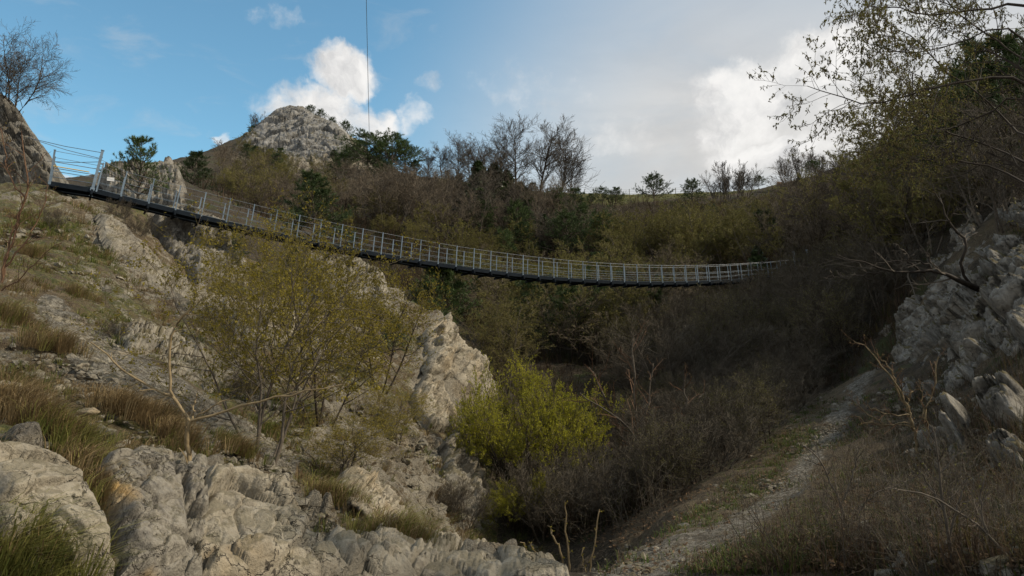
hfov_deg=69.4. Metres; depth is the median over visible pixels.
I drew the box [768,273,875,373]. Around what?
bare shrub
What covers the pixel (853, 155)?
budding tree
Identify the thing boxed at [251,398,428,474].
budding bush
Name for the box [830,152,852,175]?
scrub tree
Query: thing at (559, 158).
bare tree
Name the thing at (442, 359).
rock outcrop
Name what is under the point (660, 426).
bare shrub
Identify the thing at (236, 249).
pine tree
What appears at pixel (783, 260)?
bare shrub
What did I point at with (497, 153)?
bare tree
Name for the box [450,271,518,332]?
ravine tree
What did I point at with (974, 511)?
bramble
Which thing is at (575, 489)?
bramble
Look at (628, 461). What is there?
bramble
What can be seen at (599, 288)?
evergreen tree
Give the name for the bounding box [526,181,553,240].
bare tree
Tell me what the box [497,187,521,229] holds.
bare tree
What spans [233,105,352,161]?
rocky peak
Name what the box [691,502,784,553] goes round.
bramble
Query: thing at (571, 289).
evergreen tree
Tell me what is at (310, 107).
pine tree
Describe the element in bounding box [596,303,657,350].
bare shrub
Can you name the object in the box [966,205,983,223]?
rock outcrop
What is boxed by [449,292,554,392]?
budding tree
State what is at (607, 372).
bare shrub
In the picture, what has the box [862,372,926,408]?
bramble
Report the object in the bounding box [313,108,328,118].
pine tree
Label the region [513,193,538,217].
evergreen tree
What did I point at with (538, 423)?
leafing bush
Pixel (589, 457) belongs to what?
bramble
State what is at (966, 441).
bramble
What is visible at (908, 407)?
bare shrub
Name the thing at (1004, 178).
scrub tree
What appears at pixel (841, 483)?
bramble
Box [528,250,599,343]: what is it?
ravine tree
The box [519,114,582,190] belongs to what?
bare tree
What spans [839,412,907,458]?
bramble
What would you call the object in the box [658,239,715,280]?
ravine tree
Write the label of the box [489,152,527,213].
ivy tree
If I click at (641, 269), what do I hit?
ravine tree
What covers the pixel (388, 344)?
pine tree
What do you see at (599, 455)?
bramble
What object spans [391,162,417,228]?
bare tree
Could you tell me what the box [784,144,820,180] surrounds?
bare shrub
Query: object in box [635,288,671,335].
evergreen tree
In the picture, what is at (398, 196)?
bare tree
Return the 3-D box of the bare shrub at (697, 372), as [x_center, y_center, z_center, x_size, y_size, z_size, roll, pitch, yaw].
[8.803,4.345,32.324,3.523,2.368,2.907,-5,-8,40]
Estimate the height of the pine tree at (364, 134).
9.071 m
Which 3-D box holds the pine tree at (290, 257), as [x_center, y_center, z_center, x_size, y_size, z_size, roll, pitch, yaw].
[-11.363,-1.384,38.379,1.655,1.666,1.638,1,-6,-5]
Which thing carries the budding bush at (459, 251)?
on the ground at (866, 377)
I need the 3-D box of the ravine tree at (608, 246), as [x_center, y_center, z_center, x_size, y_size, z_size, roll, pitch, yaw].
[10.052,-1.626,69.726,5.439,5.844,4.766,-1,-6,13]
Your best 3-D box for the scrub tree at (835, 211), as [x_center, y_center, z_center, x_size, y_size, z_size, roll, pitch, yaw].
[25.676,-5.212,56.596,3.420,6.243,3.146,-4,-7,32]
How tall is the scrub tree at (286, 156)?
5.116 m
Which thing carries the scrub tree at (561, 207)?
on the ground at (866, 377)
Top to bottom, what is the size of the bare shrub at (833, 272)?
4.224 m
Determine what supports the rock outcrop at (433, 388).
on the ground at (866, 377)
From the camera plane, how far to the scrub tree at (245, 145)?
135.22 m
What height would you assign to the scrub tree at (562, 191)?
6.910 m
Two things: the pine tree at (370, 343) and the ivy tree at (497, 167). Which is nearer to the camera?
the pine tree at (370, 343)
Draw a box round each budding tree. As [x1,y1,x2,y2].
[65,177,442,465]
[165,183,367,338]
[186,258,280,354]
[219,264,407,426]
[312,258,456,394]
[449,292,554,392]
[812,150,921,270]
[816,58,960,229]
[835,33,1012,218]
[850,125,901,179]
[932,15,1023,205]
[932,67,1023,181]
[942,29,1023,106]
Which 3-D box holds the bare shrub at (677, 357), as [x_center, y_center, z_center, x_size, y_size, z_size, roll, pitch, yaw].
[7.903,3.296,34.299,8.298,5.075,5.193,0,-6,-1]
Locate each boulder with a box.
[53,384,64,393]
[75,363,89,369]
[77,407,99,417]
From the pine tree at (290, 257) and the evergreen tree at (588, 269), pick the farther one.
the evergreen tree at (588, 269)
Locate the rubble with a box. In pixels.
[0,219,1023,575]
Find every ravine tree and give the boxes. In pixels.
[450,246,506,297]
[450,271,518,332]
[459,242,512,287]
[468,262,568,345]
[472,244,548,305]
[476,255,548,315]
[495,281,550,363]
[502,247,582,319]
[520,289,612,364]
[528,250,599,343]
[537,276,595,346]
[539,237,602,277]
[548,286,645,365]
[551,238,593,270]
[563,252,616,296]
[576,268,647,346]
[589,242,641,279]
[589,252,631,297]
[590,239,639,290]
[592,288,655,361]
[594,255,673,312]
[600,239,643,291]
[607,287,668,357]
[613,245,691,295]
[617,250,689,307]
[626,256,704,306]
[630,251,708,293]
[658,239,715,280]
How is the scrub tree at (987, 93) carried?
on the ground at (866, 377)
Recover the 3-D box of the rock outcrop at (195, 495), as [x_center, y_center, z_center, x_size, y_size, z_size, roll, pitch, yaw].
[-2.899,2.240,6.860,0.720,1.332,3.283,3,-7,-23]
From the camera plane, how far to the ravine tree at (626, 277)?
51.81 m
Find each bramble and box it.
[469,458,564,522]
[489,450,613,544]
[492,491,565,538]
[499,451,581,485]
[506,445,626,535]
[516,443,609,494]
[535,466,617,513]
[537,461,651,544]
[559,432,659,504]
[575,456,649,539]
[586,436,720,532]
[593,436,678,489]
[608,412,731,497]
[636,468,713,527]
[656,462,733,512]
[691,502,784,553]
[705,449,930,575]
[705,464,860,563]
[759,478,851,534]
[761,460,889,515]
[771,424,1007,548]
[775,427,939,521]
[794,460,930,534]
[815,494,943,575]
[819,428,923,475]
[823,438,880,477]
[828,470,1023,575]
[832,450,994,515]
[836,416,1023,520]
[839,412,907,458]
[851,418,978,492]
[853,409,924,447]
[855,486,1019,575]
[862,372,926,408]
[868,415,912,460]
[871,394,935,428]
[875,449,1023,565]
[881,475,965,526]
[890,417,1023,492]
[893,457,1023,575]
[902,418,998,469]
[905,420,978,468]
[913,448,1021,514]
[916,424,1023,505]
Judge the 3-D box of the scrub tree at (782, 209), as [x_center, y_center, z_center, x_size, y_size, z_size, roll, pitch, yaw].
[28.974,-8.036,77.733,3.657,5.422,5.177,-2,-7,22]
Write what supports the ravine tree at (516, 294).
on the ground at (866, 377)
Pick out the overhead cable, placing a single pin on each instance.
(367, 62)
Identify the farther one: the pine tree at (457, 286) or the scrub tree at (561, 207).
the scrub tree at (561, 207)
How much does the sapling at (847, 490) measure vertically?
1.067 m
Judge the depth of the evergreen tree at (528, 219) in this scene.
97.96 m
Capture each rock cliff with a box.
[97,156,186,205]
[150,204,245,287]
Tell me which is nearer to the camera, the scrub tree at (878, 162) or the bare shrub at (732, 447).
the bare shrub at (732, 447)
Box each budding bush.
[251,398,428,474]
[331,205,355,227]
[345,375,448,444]
[350,182,388,222]
[369,213,400,239]
[378,192,406,220]
[399,213,427,243]
[403,218,435,244]
[407,199,457,237]
[419,229,436,247]
[434,218,476,249]
[447,235,471,259]
[451,236,477,256]
[469,227,504,255]
[492,236,512,260]
[502,216,536,249]
[510,238,540,262]
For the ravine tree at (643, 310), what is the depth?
48.69 m
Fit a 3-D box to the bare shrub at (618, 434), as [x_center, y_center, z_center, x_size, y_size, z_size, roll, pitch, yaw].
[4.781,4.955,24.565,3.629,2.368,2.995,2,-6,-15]
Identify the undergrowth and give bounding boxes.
[196,165,1023,575]
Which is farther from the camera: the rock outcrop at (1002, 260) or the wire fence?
the wire fence
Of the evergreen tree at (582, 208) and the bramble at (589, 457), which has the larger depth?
the evergreen tree at (582, 208)
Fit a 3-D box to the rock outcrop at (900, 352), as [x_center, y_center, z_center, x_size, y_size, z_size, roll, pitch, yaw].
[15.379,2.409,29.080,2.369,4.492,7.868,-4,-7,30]
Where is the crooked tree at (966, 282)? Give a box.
[800,174,980,300]
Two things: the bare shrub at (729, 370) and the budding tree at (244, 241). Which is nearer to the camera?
the budding tree at (244, 241)
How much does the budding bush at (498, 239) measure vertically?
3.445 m
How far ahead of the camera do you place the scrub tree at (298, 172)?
105.67 m
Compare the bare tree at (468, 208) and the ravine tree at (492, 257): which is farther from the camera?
the bare tree at (468, 208)
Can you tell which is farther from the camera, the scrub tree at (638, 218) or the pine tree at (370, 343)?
the scrub tree at (638, 218)
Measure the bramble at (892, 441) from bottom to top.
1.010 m
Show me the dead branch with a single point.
(188, 422)
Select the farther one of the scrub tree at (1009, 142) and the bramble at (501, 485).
the scrub tree at (1009, 142)
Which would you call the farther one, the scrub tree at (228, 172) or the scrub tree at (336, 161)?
the scrub tree at (336, 161)
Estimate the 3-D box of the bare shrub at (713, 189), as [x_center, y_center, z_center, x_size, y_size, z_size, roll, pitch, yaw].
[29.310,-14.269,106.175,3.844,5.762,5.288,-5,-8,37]
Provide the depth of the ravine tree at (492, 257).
65.81 m
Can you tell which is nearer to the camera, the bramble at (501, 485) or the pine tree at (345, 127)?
the bramble at (501, 485)
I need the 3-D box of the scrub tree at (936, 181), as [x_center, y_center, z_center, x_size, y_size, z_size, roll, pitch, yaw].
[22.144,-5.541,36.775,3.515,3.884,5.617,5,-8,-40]
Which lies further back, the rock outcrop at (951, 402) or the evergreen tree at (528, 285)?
the evergreen tree at (528, 285)
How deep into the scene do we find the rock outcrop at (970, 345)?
16.98 m
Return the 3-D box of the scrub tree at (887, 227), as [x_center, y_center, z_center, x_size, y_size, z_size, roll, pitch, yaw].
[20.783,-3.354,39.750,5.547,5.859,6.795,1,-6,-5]
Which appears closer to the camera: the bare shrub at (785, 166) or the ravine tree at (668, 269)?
the ravine tree at (668, 269)
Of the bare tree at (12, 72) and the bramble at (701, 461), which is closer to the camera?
the bramble at (701, 461)
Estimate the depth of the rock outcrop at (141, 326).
15.61 m
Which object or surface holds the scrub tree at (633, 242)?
on the ground at (866, 377)
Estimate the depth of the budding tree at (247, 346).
11.23 m
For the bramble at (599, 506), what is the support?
on the ground at (866, 377)
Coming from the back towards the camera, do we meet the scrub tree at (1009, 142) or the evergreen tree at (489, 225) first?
the evergreen tree at (489, 225)
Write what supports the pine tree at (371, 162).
on the ground at (866, 377)
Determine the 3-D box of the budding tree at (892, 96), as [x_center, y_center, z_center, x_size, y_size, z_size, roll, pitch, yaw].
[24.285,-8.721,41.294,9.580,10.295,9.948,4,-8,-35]
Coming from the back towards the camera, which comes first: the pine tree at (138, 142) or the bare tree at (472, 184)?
the bare tree at (472, 184)
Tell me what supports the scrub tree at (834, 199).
on the ground at (866, 377)
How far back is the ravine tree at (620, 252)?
62.01 m
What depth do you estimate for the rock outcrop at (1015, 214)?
25.07 m
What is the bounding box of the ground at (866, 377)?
[0,69,1023,575]
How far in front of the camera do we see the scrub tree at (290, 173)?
100.43 m
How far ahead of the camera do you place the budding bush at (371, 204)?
92.17 m
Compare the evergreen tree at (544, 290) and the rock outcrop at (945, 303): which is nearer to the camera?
the rock outcrop at (945, 303)
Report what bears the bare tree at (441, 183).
on the ground at (866, 377)
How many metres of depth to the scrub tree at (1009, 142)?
30.14 m
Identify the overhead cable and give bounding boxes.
[366,0,369,141]
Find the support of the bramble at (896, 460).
on the ground at (866, 377)
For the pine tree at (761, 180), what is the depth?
118.89 m
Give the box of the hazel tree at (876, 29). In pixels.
[746,0,1023,231]
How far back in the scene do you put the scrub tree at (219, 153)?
98.40 m
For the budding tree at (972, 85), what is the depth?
32.06 m
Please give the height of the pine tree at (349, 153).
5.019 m
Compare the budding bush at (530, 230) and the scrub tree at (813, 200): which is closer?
the scrub tree at (813, 200)
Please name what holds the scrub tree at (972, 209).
on the ground at (866, 377)
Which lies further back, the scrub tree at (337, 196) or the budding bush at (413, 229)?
the scrub tree at (337, 196)
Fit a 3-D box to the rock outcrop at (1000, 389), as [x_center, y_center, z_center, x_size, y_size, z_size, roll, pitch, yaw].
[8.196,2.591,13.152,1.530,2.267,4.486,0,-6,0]
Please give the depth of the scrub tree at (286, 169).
107.56 m
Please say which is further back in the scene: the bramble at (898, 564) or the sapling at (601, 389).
the sapling at (601, 389)
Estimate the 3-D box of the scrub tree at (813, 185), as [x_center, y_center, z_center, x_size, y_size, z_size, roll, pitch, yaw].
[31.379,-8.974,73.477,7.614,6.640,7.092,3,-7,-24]
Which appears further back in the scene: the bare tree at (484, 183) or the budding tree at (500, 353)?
the bare tree at (484, 183)
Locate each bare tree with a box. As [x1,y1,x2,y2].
[0,16,76,112]
[331,169,364,194]
[341,163,402,219]
[345,165,439,231]
[347,164,391,205]
[347,165,362,182]
[363,163,407,222]
[372,162,456,225]
[373,159,400,189]
[376,160,422,219]
[382,166,435,217]
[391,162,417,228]
[402,168,444,196]
[411,169,478,233]
[411,191,479,243]
[419,148,443,172]
[419,162,442,197]
[422,164,464,213]
[422,167,458,203]
[423,142,457,178]
[435,175,462,210]
[437,129,478,170]
[441,168,462,212]
[449,163,487,221]
[449,186,493,236]
[451,134,481,175]
[454,168,470,189]
[454,172,505,204]
[459,168,503,237]
[463,191,502,227]
[464,146,493,170]
[477,169,511,230]
[478,113,540,179]
[481,136,518,171]
[488,195,517,234]
[496,178,531,209]
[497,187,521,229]
[500,170,533,201]
[500,181,539,222]
[502,177,525,205]
[509,179,566,220]
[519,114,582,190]
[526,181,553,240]
[529,177,580,212]
[536,124,604,190]
[557,160,587,188]
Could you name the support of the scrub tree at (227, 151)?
on the ground at (866, 377)
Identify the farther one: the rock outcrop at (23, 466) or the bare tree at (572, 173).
the bare tree at (572, 173)
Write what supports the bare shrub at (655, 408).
on the ground at (866, 377)
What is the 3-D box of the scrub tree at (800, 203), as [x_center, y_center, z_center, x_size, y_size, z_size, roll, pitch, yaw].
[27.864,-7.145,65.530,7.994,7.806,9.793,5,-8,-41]
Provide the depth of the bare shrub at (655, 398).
29.49 m
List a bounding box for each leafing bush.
[443,347,626,488]
[445,412,525,481]
[477,467,569,537]
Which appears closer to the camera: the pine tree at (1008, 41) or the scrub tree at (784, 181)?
the pine tree at (1008, 41)
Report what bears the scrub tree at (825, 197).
on the ground at (866, 377)
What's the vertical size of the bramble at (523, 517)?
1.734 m
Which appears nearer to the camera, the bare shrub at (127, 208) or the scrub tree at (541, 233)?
the bare shrub at (127, 208)
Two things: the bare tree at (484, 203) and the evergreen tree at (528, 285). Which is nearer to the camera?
the evergreen tree at (528, 285)
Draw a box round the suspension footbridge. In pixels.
[28,137,807,287]
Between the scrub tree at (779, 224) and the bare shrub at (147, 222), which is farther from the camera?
the scrub tree at (779, 224)
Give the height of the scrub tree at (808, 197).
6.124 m
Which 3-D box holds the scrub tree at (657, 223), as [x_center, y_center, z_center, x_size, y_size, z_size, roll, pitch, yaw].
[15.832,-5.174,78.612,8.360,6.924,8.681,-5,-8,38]
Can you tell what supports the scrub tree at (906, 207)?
on the ground at (866, 377)
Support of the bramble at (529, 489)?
on the ground at (866, 377)
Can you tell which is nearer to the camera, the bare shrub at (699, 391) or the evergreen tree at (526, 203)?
the bare shrub at (699, 391)
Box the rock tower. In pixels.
[0,93,68,184]
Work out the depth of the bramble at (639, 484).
17.43 m
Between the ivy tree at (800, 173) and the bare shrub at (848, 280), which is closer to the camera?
the bare shrub at (848, 280)
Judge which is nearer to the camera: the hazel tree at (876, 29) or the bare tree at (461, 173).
the hazel tree at (876, 29)
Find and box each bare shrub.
[41,204,70,230]
[95,315,129,342]
[103,196,136,217]
[116,208,160,235]
[219,366,272,401]
[247,112,266,125]
[433,472,473,512]
[441,474,499,527]
[574,314,622,365]
[585,333,691,399]
[591,310,650,380]
[594,304,782,392]
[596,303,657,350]
[601,386,648,438]
[601,402,676,456]
[610,390,772,469]
[610,401,728,471]
[611,339,701,393]
[613,291,702,352]
[617,324,671,370]
[617,382,697,423]
[620,371,670,411]
[620,393,704,436]
[620,407,716,507]
[628,317,718,372]
[643,396,775,484]
[650,383,720,421]
[651,366,694,401]
[652,368,723,404]
[653,268,714,297]
[658,383,728,432]
[662,265,724,298]
[671,378,733,446]
[682,362,745,395]
[683,377,787,461]
[686,380,795,451]
[687,369,757,405]
[699,355,778,395]
[700,170,730,205]
[706,365,794,447]
[711,159,751,202]
[714,350,781,391]
[731,163,763,197]
[733,260,795,296]
[734,358,832,422]
[735,355,787,400]
[766,244,813,291]
[767,257,895,352]
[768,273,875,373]
[772,149,806,184]
[773,244,853,280]
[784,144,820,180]
[793,252,882,308]
[802,233,872,301]
[808,150,825,169]
[810,245,876,280]
[816,232,900,277]
[829,264,885,328]
[834,218,938,314]
[845,334,945,455]
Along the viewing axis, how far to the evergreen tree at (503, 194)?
106.04 m
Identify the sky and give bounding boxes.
[0,0,1023,194]
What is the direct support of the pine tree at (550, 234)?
on the ground at (866, 377)
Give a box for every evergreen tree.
[456,197,502,235]
[458,194,482,226]
[490,229,517,259]
[494,198,539,237]
[494,280,553,349]
[496,183,508,219]
[507,221,536,255]
[511,205,538,235]
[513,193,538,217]
[520,272,574,339]
[524,284,608,363]
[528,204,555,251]
[531,209,595,254]
[533,186,570,213]
[561,207,628,253]
[565,187,589,223]
[566,203,593,228]
[569,263,597,290]
[576,285,610,350]
[610,268,645,303]
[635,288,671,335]
[638,263,674,297]
[702,233,736,265]
[740,194,760,236]
[748,209,790,254]
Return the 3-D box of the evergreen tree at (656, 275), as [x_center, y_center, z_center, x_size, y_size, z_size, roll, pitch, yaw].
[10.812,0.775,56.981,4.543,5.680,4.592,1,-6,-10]
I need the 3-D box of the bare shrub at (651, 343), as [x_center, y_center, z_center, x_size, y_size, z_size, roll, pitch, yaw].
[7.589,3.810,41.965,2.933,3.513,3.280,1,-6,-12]
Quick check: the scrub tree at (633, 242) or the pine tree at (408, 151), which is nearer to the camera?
the scrub tree at (633, 242)
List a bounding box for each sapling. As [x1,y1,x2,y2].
[0,113,69,290]
[520,542,535,551]
[547,500,572,571]
[558,383,685,463]
[581,509,603,571]
[584,341,658,466]
[591,319,665,445]
[638,365,707,433]
[799,431,918,527]
[882,463,1007,554]
[908,402,976,562]
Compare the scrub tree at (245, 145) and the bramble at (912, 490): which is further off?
the scrub tree at (245, 145)
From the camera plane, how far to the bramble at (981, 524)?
5.39 m
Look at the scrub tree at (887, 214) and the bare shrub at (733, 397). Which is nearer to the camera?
the bare shrub at (733, 397)
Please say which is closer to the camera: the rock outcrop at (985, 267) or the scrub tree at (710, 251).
the rock outcrop at (985, 267)
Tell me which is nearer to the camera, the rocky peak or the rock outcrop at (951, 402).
the rock outcrop at (951, 402)
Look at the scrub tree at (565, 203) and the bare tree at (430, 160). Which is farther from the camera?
the bare tree at (430, 160)
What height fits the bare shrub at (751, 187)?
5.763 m
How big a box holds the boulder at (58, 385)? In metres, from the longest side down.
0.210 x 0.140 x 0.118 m
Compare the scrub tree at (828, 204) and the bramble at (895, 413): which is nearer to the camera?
the bramble at (895, 413)
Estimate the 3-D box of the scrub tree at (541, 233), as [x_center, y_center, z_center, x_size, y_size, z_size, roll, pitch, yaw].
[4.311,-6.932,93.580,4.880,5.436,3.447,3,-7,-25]
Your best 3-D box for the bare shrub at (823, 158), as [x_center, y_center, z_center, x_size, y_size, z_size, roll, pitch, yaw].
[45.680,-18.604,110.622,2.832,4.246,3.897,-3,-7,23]
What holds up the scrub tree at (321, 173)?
on the ground at (866, 377)
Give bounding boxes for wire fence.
[584,188,693,196]
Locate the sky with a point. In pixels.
(665, 87)
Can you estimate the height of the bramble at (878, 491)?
1.374 m
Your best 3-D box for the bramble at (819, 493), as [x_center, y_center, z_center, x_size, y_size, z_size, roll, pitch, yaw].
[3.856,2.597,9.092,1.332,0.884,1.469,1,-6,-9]
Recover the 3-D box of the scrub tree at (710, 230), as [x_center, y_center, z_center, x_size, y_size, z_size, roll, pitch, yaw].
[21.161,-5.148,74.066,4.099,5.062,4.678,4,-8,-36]
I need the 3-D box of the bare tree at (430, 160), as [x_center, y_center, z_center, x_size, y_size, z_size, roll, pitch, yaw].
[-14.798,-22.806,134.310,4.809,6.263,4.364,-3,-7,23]
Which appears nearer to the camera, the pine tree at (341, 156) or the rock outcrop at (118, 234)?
the rock outcrop at (118, 234)
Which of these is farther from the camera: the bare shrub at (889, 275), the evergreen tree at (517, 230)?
the evergreen tree at (517, 230)
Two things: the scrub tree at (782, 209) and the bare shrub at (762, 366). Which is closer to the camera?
the bare shrub at (762, 366)
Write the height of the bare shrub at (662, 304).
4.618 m
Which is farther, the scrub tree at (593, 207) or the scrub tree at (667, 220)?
the scrub tree at (593, 207)
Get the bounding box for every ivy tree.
[445,159,467,200]
[455,124,509,220]
[464,148,525,213]
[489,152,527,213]
[501,169,537,222]
[743,236,771,277]
[792,172,802,186]
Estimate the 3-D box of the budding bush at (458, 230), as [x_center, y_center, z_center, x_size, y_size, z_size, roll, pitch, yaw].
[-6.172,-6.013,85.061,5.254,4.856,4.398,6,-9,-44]
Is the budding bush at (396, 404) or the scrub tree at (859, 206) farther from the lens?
the scrub tree at (859, 206)
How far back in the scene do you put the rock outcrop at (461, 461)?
21.66 m
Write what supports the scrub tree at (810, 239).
on the ground at (866, 377)
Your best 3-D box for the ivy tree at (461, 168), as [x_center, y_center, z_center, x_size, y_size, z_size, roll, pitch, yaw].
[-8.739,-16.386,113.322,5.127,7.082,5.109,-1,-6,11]
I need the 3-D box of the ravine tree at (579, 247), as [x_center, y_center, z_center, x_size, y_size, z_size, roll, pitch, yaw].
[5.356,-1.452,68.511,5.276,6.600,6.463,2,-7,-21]
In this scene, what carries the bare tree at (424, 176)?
on the ground at (866, 377)
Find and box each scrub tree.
[208,142,237,174]
[212,138,232,186]
[215,160,260,196]
[215,165,251,194]
[220,151,282,212]
[222,141,249,161]
[228,150,252,169]
[232,135,253,155]
[232,151,263,185]
[232,158,249,174]
[237,168,302,215]
[239,143,251,160]
[242,124,254,137]
[245,126,257,137]
[249,152,268,167]
[250,151,281,188]
[250,155,300,197]
[251,145,284,164]
[265,153,289,174]
[269,170,298,221]
[271,159,298,186]
[271,177,293,199]
[275,147,288,163]
[282,151,300,170]
[288,163,308,181]
[290,159,306,179]
[301,150,331,173]
[306,163,322,174]
[306,180,341,214]
[311,168,330,182]
[316,155,334,171]
[327,156,358,181]
[327,157,348,180]
[327,179,361,212]
[327,185,346,214]
[517,179,577,209]
[526,179,560,218]
[531,211,553,255]
[531,215,552,244]
[534,179,577,207]
[534,203,590,257]
[546,203,577,220]
[553,193,582,239]
[572,213,592,254]
[576,198,602,225]
[583,209,638,259]
[590,202,639,240]
[594,230,644,265]
[596,202,619,227]
[599,224,649,268]
[602,207,655,262]
[619,202,698,260]
[624,211,660,256]
[647,223,682,263]
[651,207,702,243]
[655,193,723,255]
[655,211,704,266]
[662,221,713,271]
[668,203,725,244]
[687,216,747,265]
[688,210,756,270]
[699,209,743,258]
[713,212,778,263]
[717,215,785,261]
[723,186,788,247]
[725,197,776,235]
[743,200,817,255]
[744,196,764,232]
[751,190,789,222]
[751,200,800,241]
[762,166,804,222]
[769,171,795,200]
[771,188,802,230]
[772,167,864,246]
[779,169,799,202]
[780,157,836,249]
[782,179,833,232]
[782,207,837,251]
[783,170,822,210]
[784,166,856,225]
[788,175,823,230]
[807,163,828,185]
[809,167,851,249]
[811,170,864,237]
[814,158,848,237]
[820,159,849,232]
[823,158,907,240]
[824,179,860,239]
[826,168,874,242]
[828,166,894,234]
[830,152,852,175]
[831,173,949,257]
[831,179,960,268]
[838,180,874,225]
[842,180,900,241]
[852,163,955,259]
[857,148,905,182]
[867,133,977,255]
[870,172,932,236]
[871,170,945,241]
[900,105,1023,219]
[901,109,1023,225]
[901,148,973,215]
[926,101,1023,233]
[927,77,1023,200]
[935,147,987,213]
[956,63,1023,187]
[958,99,1023,200]
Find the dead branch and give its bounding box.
[90,306,346,462]
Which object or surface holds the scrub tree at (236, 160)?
on the ground at (866, 377)
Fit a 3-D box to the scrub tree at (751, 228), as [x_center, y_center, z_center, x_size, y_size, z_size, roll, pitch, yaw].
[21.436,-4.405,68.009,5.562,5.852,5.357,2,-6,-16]
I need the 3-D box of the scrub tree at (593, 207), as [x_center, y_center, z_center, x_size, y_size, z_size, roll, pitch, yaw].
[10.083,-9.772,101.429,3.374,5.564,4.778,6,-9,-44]
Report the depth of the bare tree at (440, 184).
108.91 m
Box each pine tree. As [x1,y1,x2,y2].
[100,134,174,198]
[177,150,225,193]
[231,232,249,267]
[268,169,358,249]
[282,247,298,270]
[305,104,316,113]
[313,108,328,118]
[328,116,340,126]
[328,149,338,157]
[329,154,352,169]
[334,128,409,173]
[335,144,359,167]
[340,118,355,134]
[345,140,369,160]
[357,142,398,172]
[358,127,427,165]
[361,333,383,351]
[369,158,397,176]
[374,144,424,175]
[380,313,415,354]
[404,261,503,334]
[405,159,425,174]
[536,217,576,249]
[585,193,599,202]
[586,251,609,278]
[590,185,614,205]
[604,186,628,205]
[633,170,674,199]
[677,177,708,203]
[752,174,769,189]
[800,159,823,175]
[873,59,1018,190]
[902,28,1023,196]
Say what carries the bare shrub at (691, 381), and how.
on the ground at (866, 377)
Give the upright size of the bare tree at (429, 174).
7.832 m
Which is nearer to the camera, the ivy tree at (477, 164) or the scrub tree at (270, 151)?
the ivy tree at (477, 164)
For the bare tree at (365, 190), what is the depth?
93.92 m
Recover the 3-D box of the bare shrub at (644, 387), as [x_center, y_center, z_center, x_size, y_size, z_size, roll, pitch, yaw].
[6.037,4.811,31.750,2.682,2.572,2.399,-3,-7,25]
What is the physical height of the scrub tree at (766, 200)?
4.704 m
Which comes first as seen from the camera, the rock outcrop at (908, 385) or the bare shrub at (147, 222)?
the rock outcrop at (908, 385)
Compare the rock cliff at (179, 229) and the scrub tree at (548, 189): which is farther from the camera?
the scrub tree at (548, 189)
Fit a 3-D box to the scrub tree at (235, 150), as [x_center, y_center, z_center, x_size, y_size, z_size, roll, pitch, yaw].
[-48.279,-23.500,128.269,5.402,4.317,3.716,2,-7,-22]
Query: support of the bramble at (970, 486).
on the ground at (866, 377)
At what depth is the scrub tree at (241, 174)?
93.67 m
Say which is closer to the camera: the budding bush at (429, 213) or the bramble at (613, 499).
the bramble at (613, 499)
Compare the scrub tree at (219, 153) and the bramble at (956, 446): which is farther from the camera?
the scrub tree at (219, 153)
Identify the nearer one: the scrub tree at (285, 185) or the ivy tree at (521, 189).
the scrub tree at (285, 185)
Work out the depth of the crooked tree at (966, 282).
22.70 m
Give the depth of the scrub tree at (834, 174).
62.81 m
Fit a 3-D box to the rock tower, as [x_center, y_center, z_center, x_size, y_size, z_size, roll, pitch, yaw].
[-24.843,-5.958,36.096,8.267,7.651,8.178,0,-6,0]
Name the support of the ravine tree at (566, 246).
on the ground at (866, 377)
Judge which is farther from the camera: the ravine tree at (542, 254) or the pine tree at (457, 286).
the ravine tree at (542, 254)
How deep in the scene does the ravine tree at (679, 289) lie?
53.43 m
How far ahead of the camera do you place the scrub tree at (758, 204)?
77.29 m
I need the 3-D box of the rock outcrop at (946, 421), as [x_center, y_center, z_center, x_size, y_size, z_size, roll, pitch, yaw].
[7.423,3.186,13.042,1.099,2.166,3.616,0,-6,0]
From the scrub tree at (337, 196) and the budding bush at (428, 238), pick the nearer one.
the budding bush at (428, 238)
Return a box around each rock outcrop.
[0,440,114,575]
[94,213,214,305]
[96,445,187,575]
[111,317,227,392]
[174,450,208,575]
[194,462,416,575]
[219,293,340,361]
[311,255,393,317]
[335,465,407,523]
[367,513,568,575]
[410,373,457,432]
[420,312,496,401]
[438,429,495,518]
[874,294,920,367]
[893,392,971,441]
[900,273,981,365]
[902,374,916,400]
[912,363,963,419]
[917,370,1023,454]
[920,223,981,299]
[921,338,994,400]
[938,273,1023,381]
[938,409,968,461]
[955,233,1023,312]
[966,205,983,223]
[973,197,1023,256]
[977,258,998,280]
[985,428,1023,472]
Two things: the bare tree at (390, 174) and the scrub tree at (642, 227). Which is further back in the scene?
the bare tree at (390, 174)
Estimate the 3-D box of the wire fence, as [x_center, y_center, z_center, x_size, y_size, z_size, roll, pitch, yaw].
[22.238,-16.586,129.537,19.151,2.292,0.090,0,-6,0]
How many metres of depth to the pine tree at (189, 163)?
81.55 m
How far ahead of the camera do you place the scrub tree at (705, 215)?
77.59 m
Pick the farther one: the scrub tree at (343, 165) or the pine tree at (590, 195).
the scrub tree at (343, 165)
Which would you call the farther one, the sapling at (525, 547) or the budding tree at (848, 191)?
the budding tree at (848, 191)
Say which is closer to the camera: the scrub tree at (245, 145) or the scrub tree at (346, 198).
the scrub tree at (346, 198)
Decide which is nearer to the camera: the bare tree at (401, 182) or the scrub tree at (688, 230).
the scrub tree at (688, 230)
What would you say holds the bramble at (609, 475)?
on the ground at (866, 377)
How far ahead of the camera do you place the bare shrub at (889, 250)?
43.93 m
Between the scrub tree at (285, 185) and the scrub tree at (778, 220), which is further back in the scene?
the scrub tree at (285, 185)

